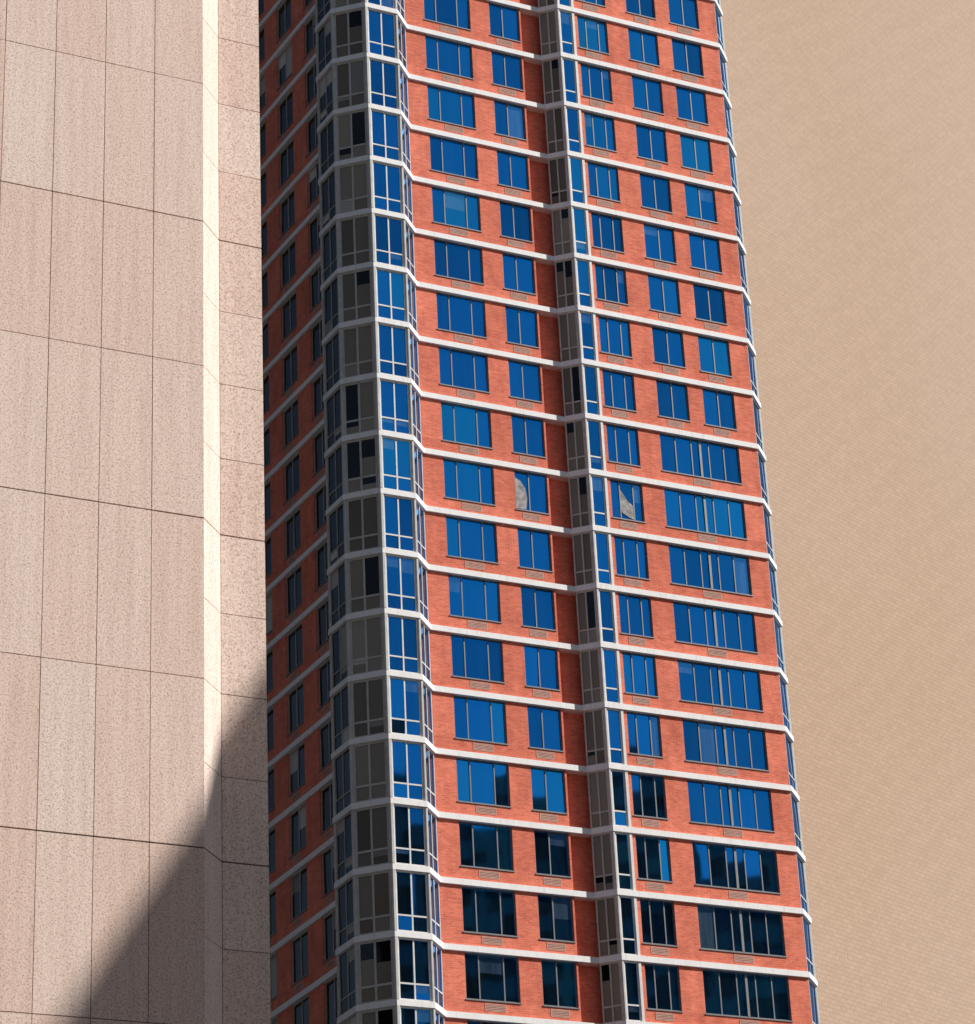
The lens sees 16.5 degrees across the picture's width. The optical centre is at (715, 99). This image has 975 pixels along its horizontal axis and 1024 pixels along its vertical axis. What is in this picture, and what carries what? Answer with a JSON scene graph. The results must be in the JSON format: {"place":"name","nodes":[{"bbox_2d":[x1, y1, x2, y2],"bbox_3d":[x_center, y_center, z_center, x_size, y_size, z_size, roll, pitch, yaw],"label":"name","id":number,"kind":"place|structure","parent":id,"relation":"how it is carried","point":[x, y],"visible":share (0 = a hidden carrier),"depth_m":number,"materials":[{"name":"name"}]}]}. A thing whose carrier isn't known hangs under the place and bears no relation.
{"place":"outdoors","nodes":[
{"label":"outdoors","id":0,"kind":"place"},
{"label":"ground","id":1,"kind":"structure","parent":0,"visible":0},
{"bbox_2d":[0,0,270,1023],"bbox_3d":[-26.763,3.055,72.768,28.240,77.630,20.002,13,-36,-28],"label":"granite office building","id":2,"kind":"structure","parent":1,"relation":"on","point":[134,864],"depth_m":66.17,"materials":[{"name":"beige stone"}]},
{"bbox_2d":[258,0,819,1023],"bbox_3d":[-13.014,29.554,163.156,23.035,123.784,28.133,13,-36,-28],"label":"red brick apartment tower","id":3,"kind":"structure","parent":1,"relation":"on","point":[530,748],"depth_m":155.17,"materials":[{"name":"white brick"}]},
{"bbox_2d":[259,0,816,1023],"bbox_3d":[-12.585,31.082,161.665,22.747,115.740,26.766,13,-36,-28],"label":"window glass","id":4,"kind":"structure","parent":3,"relation":"in","point":[479,720],"depth_m":154.47,"materials":[{"name":"blue glass"}]},
{"bbox_2d":[258,0,819,1023],"bbox_3d":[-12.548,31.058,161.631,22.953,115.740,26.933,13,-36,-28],"label":"window frames","id":5,"kind":"structure","parent":3,"relation":"in","point":[389,781],"depth_m":153.91,"materials":[{"name":"metal"}]},
{"bbox_2d":[720,0,974,1023],"bbox_3d":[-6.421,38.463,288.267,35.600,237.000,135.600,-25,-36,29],"label":"tan slab tower","id":6,"kind":"structure","parent":1,"relation":"on","point":[854,130],"depth_m":289.67,"materials":[{"name":"concrete"}]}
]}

